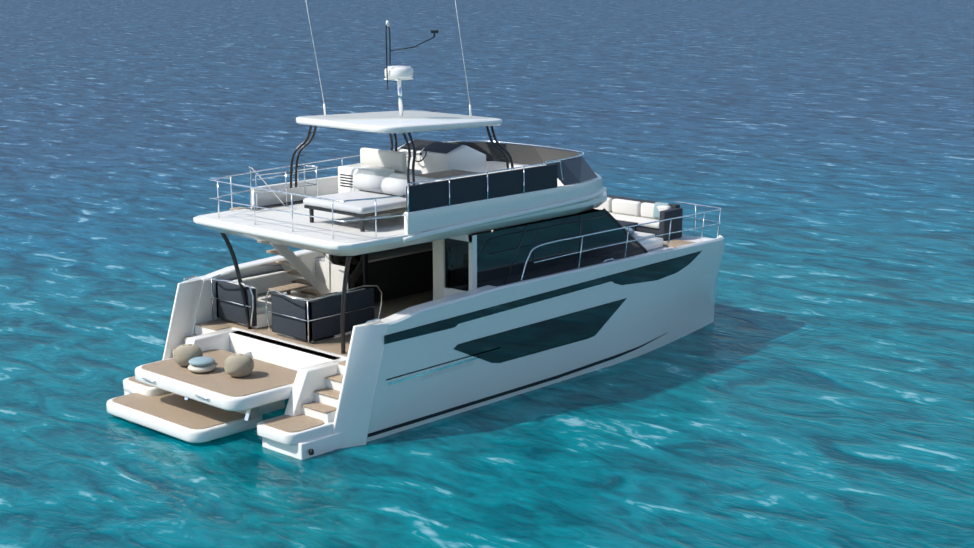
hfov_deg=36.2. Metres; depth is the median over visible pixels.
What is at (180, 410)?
teak platform
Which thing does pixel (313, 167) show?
stairwell rail
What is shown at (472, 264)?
post
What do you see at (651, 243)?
coachroof
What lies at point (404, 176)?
flybridge settee
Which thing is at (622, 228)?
bow rail
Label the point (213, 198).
fly rail
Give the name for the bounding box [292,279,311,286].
step
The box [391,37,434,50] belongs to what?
anemometer arm
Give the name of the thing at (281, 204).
stairwell
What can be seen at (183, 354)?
pouf
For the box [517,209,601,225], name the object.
window trim
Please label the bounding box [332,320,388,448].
wing
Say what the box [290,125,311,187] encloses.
roof support post
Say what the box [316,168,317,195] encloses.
stairwell post
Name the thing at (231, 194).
fly stanchion
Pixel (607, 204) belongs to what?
backrest cushion
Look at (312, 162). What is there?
fly port rail
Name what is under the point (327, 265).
post
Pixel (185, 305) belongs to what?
wing
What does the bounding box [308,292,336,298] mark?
table top
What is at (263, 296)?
sofa seat
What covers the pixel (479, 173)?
flybridge back rail
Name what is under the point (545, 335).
hull window
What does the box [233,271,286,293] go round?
sofa side
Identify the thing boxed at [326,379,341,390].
step
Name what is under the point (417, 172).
helm seat
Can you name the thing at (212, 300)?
sofa rail
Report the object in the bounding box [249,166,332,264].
stair handrail
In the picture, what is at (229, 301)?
sofa rail
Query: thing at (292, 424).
deck flooring
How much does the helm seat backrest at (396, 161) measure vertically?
0.430 m
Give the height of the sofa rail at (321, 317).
0.024 m
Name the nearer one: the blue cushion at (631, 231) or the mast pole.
the mast pole
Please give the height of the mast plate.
0.030 m
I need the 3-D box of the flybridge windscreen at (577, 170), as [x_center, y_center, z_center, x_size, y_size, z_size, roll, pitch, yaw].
[0.562,-2.588,33.930,4.600,0.508,2.426,11,16,42]
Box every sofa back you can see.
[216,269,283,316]
[216,281,256,326]
[271,293,311,340]
[305,288,373,340]
[607,195,679,208]
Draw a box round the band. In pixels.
[384,251,701,343]
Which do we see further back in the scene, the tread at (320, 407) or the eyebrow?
the eyebrow
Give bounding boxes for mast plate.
[384,78,413,80]
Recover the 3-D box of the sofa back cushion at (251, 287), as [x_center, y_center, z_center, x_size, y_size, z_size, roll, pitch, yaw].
[-5.153,0.415,31.191,0.960,0.400,0.160,11,16,42]
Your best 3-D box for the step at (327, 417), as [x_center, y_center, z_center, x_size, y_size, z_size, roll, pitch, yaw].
[-2.745,2.507,28.003,0.720,0.195,1.300,11,16,42]
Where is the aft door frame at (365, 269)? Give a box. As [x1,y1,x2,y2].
[363,253,368,288]
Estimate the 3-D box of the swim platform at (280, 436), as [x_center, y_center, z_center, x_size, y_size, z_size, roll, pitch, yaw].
[-3.414,2.806,27.467,1.100,0.210,1.470,11,16,42]
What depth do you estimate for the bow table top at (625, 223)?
35.96 m
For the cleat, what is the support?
on the wing at (353, 414)
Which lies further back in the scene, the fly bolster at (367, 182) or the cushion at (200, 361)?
the fly bolster at (367, 182)
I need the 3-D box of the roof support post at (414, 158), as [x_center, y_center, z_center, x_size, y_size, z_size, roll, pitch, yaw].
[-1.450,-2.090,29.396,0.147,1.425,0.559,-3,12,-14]
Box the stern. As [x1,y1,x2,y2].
[262,433,341,459]
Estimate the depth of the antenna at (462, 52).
30.47 m
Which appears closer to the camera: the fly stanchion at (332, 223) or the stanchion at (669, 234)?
the fly stanchion at (332, 223)
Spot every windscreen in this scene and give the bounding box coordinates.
[450,142,596,184]
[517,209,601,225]
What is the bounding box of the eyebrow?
[402,187,606,242]
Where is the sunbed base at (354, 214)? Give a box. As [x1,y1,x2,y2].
[304,205,405,217]
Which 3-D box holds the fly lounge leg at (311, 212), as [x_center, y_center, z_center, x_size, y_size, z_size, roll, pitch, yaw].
[-3.498,-1.171,29.690,0.060,0.300,0.060,11,16,42]
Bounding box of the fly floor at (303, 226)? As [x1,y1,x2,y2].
[203,185,602,242]
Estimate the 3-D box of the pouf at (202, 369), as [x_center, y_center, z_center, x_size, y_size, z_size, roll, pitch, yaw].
[-5.515,1.800,28.779,0.540,0.160,0.540,11,16,42]
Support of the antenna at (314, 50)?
on the hardtop
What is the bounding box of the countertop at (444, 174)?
[415,169,483,179]
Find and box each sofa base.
[221,312,271,328]
[277,333,333,342]
[294,331,351,342]
[629,226,658,236]
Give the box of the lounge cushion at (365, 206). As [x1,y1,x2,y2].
[303,190,405,213]
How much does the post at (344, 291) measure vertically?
2.119 m
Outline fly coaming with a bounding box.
[251,161,601,233]
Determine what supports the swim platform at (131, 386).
on the stern
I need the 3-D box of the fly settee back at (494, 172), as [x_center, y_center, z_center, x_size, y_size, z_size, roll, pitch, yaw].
[0.237,-1.883,30.457,0.190,0.420,3.060,11,16,42]
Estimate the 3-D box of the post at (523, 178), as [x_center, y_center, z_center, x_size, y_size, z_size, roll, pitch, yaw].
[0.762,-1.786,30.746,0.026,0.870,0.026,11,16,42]
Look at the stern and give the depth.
27.01 m
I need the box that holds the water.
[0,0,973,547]
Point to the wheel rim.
(425, 153)
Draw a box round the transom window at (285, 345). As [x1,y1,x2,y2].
[234,331,338,359]
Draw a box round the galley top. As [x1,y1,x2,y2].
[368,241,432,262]
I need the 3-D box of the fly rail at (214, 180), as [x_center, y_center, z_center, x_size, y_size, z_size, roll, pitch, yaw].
[-3.725,-1.723,29.399,4.693,0.034,1.366,11,16,42]
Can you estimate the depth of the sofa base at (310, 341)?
29.98 m
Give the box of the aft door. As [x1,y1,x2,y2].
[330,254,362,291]
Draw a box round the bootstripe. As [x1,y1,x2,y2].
[367,332,667,437]
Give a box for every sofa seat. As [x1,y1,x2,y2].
[256,299,270,313]
[258,290,296,301]
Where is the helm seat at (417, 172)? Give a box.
[395,170,421,174]
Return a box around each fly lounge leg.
[309,209,313,222]
[360,217,364,231]
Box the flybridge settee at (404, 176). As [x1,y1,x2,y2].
[390,173,442,217]
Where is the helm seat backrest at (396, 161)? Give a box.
[360,148,406,172]
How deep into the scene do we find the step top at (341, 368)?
28.23 m
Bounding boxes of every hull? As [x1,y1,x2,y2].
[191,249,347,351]
[366,235,724,441]
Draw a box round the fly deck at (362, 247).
[193,192,606,255]
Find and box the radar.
[384,66,412,78]
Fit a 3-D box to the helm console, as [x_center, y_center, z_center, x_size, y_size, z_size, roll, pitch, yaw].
[-1.050,-2.426,33.693,1.700,1.112,1.250,11,16,42]
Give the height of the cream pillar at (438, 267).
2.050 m
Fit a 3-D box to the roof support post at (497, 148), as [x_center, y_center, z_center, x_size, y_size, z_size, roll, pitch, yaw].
[0.222,-2.431,31.176,0.534,1.362,0.143,2,12,11]
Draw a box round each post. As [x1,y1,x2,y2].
[220,233,251,328]
[255,175,257,210]
[285,172,286,205]
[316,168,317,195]
[325,254,330,289]
[340,256,351,353]
[469,234,476,289]
[523,167,524,192]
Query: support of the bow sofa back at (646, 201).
part of the bow sofa base at (655, 231)
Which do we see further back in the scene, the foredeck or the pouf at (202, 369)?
the foredeck
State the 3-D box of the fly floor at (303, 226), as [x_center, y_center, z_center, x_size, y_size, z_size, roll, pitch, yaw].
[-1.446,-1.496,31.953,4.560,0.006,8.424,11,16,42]
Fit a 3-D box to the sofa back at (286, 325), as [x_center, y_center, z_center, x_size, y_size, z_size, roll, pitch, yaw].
[-3.926,0.865,29.924,1.170,0.800,0.120,11,16,42]
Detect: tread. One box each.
[302,401,336,412]
[314,387,339,398]
[326,374,342,382]
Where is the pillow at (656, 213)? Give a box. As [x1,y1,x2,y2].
[653,202,669,218]
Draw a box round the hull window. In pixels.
[454,298,626,362]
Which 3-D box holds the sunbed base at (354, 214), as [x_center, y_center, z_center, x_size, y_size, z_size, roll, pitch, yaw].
[-2.472,-1.347,29.655,1.700,0.060,1.600,11,16,42]
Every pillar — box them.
[433,239,444,299]
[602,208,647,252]
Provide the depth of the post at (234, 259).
30.64 m
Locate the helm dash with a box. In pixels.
[400,139,462,153]
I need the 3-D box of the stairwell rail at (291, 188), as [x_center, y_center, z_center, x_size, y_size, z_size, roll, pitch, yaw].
[-4.386,-1.841,31.761,0.411,0.022,1.661,11,16,42]
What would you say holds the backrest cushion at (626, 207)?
on the bow sofa base at (655, 231)
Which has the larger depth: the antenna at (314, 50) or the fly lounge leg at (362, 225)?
the antenna at (314, 50)
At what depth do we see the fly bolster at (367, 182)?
30.22 m
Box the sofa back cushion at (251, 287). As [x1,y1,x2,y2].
[229,282,257,305]
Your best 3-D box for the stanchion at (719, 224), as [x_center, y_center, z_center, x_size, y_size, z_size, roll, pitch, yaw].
[5.540,-1.192,35.527,0.026,0.704,0.146,9,15,35]
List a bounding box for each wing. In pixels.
[162,277,202,359]
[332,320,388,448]
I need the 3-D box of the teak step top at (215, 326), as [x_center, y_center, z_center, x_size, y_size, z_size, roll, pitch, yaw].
[-5.734,1.086,31.158,0.700,0.020,0.400,11,16,42]
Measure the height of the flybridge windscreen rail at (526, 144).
0.028 m
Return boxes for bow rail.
[521,201,720,279]
[534,217,720,262]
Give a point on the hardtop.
(395, 122)
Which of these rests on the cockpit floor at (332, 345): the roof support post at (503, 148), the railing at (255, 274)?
the railing at (255, 274)
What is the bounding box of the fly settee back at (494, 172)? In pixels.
[446,165,542,179]
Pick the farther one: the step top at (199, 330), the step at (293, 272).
the step at (293, 272)
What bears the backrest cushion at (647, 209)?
on the bow sofa base at (655, 231)
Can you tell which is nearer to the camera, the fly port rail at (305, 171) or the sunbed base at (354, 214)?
the sunbed base at (354, 214)
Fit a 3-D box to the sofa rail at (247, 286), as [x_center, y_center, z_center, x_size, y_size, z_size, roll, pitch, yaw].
[-5.192,0.382,31.809,1.165,0.897,2.453,2,12,8]
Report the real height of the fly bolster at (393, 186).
0.331 m
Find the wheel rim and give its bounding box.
[415,145,426,161]
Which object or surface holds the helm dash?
on the helm console
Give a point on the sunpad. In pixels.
(636, 235)
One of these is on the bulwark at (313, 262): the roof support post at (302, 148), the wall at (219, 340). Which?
the wall at (219, 340)
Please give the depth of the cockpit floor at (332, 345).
29.99 m
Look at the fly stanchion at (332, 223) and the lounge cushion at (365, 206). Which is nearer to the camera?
the fly stanchion at (332, 223)
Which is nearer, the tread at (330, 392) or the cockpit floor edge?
the tread at (330, 392)
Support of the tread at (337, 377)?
on the step at (332, 384)
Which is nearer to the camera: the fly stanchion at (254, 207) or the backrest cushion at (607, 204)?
the fly stanchion at (254, 207)
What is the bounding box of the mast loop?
[385,25,390,89]
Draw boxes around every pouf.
[173,344,202,365]
[188,363,215,372]
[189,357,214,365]
[223,354,253,376]
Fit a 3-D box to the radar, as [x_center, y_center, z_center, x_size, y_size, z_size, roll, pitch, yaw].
[-1.832,-4.206,30.959,0.600,0.260,0.600,11,16,42]
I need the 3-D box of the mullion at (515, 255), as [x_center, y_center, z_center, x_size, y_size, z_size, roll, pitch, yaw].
[0.591,-0.401,31.060,0.050,1.192,0.737,11,16,42]
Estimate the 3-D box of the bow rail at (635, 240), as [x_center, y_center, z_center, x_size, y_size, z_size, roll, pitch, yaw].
[3.426,-0.779,33.297,1.502,0.121,7.343,7,14,29]
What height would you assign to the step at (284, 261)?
0.050 m
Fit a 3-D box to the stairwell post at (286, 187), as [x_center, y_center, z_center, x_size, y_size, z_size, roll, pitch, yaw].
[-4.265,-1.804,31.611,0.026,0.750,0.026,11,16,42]
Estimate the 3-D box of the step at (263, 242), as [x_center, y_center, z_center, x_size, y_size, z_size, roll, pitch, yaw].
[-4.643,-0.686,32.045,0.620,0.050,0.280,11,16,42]
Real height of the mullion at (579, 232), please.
1.170 m
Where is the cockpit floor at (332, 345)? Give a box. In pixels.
[211,311,390,355]
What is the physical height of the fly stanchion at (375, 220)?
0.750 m
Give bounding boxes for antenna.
[306,2,323,101]
[455,0,469,103]
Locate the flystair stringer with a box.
[269,242,330,294]
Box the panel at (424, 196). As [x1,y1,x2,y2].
[406,164,557,211]
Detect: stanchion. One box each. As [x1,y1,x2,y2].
[217,182,219,217]
[230,177,232,210]
[253,188,255,224]
[291,195,293,231]
[332,201,333,238]
[375,199,376,237]
[578,237,582,267]
[624,228,628,257]
[667,219,671,248]
[701,213,704,241]
[717,210,720,237]
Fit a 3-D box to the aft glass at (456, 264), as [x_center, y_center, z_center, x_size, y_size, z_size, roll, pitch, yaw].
[-0.600,-0.192,30.477,0.730,1.060,0.001,11,16,42]
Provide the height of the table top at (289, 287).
0.040 m
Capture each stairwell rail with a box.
[256,165,318,175]
[257,182,316,192]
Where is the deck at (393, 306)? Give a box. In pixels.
[374,290,432,314]
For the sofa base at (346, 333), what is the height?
0.300 m
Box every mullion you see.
[504,225,527,284]
[579,215,580,267]
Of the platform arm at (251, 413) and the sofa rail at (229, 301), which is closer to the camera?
the platform arm at (251, 413)
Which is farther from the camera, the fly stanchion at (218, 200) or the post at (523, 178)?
the post at (523, 178)
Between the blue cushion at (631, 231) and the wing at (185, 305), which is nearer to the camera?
the wing at (185, 305)
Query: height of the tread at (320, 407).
0.030 m
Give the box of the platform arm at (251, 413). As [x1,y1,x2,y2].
[244,406,259,420]
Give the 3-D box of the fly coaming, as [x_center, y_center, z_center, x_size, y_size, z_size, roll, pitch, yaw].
[-0.903,-1.818,32.481,4.790,0.420,6.930,11,16,42]
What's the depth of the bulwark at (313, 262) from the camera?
32.58 m
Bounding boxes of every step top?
[195,321,229,330]
[195,325,228,334]
[338,364,344,374]
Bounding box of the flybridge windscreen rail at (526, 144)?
[442,140,583,161]
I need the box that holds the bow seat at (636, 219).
[609,212,658,228]
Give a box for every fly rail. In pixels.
[208,171,405,202]
[209,189,405,221]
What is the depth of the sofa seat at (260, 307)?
31.01 m
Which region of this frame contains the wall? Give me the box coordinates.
[229,331,339,370]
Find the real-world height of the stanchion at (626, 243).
0.704 m
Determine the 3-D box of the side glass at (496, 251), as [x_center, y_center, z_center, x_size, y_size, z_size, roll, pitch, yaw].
[1.712,-0.645,32.225,0.001,1.170,5.830,11,16,42]
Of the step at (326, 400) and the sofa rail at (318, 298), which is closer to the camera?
the step at (326, 400)
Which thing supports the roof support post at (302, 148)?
attached to the hardtop
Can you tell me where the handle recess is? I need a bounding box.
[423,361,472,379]
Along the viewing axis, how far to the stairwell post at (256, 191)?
31.02 m
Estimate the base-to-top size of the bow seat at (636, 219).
0.140 m
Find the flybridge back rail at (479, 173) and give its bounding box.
[407,161,562,212]
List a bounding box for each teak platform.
[112,393,244,428]
[142,349,296,396]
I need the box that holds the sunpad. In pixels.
[631,231,654,240]
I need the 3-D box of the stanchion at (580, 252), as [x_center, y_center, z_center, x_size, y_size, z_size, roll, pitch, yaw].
[1.987,-0.452,31.593,0.026,0.704,0.146,11,16,42]
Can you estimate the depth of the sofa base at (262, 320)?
30.97 m
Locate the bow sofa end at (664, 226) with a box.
[659,208,682,240]
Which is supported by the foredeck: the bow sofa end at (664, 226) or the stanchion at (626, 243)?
the bow sofa end at (664, 226)
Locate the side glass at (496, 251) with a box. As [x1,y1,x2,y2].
[477,210,643,287]
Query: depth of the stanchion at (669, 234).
33.89 m
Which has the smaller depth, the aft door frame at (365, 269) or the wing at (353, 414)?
the wing at (353, 414)
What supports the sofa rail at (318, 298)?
on the cockpit floor at (332, 345)
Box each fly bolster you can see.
[353,173,385,193]
[381,177,418,196]
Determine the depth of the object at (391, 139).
33.39 m
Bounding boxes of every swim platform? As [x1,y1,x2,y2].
[123,377,170,395]
[257,415,333,444]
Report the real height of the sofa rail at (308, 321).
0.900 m
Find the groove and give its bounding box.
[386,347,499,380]
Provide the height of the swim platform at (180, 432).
0.240 m
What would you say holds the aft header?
attached to the fly deck at (362, 247)
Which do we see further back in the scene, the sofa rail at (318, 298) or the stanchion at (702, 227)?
the stanchion at (702, 227)
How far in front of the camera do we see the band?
31.21 m
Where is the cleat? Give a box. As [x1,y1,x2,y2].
[366,318,380,323]
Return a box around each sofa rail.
[211,264,284,325]
[211,279,213,319]
[212,296,250,306]
[265,285,381,330]
[268,305,377,320]
[307,301,308,344]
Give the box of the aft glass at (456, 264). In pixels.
[445,238,468,290]
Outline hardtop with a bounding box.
[296,110,501,132]
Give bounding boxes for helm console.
[397,141,485,173]
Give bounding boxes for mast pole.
[397,80,402,115]
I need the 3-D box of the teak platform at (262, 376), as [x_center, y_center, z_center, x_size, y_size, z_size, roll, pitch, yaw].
[-5.056,1.890,28.771,3.120,0.012,1.940,11,16,42]
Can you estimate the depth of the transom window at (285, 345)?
29.68 m
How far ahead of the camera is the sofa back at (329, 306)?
30.04 m
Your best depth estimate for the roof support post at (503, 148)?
31.21 m
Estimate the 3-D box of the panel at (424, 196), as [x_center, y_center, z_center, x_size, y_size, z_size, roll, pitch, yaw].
[-0.024,-1.750,29.966,0.070,0.520,4.400,11,16,42]
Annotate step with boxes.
[257,240,270,244]
[266,249,293,255]
[275,259,292,266]
[285,269,302,276]
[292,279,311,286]
[301,289,320,295]
[302,406,335,422]
[314,392,337,407]
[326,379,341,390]
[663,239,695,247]
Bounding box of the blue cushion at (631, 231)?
[623,226,633,233]
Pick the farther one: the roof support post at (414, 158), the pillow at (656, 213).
the pillow at (656, 213)
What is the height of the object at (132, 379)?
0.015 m
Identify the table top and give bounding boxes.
[268,283,308,292]
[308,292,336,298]
[617,220,637,226]
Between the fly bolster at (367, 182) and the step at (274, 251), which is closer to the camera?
the fly bolster at (367, 182)
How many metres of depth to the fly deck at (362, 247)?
29.14 m
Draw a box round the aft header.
[449,234,472,241]
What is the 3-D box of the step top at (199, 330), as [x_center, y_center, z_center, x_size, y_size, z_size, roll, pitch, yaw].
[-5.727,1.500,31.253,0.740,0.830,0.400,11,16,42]
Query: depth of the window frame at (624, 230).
33.68 m
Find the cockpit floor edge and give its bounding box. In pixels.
[233,327,346,358]
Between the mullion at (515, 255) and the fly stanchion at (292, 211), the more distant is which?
the mullion at (515, 255)
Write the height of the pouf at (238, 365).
0.420 m
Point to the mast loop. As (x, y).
(389, 52)
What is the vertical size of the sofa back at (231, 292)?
0.800 m
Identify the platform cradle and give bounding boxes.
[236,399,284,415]
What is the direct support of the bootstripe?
attached to the hull at (679, 304)
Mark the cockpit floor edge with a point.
(292, 343)
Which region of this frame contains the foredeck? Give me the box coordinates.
[642,235,710,274]
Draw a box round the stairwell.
[246,200,302,209]
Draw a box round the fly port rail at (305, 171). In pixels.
[252,163,359,180]
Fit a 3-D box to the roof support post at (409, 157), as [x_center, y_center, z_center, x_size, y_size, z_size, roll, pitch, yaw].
[-1.545,-2.071,29.295,0.147,1.429,0.559,-3,12,-14]
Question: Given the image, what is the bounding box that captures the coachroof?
[484,225,662,250]
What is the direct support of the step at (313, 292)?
on the bulwark at (313, 262)
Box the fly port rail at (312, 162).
[252,142,449,172]

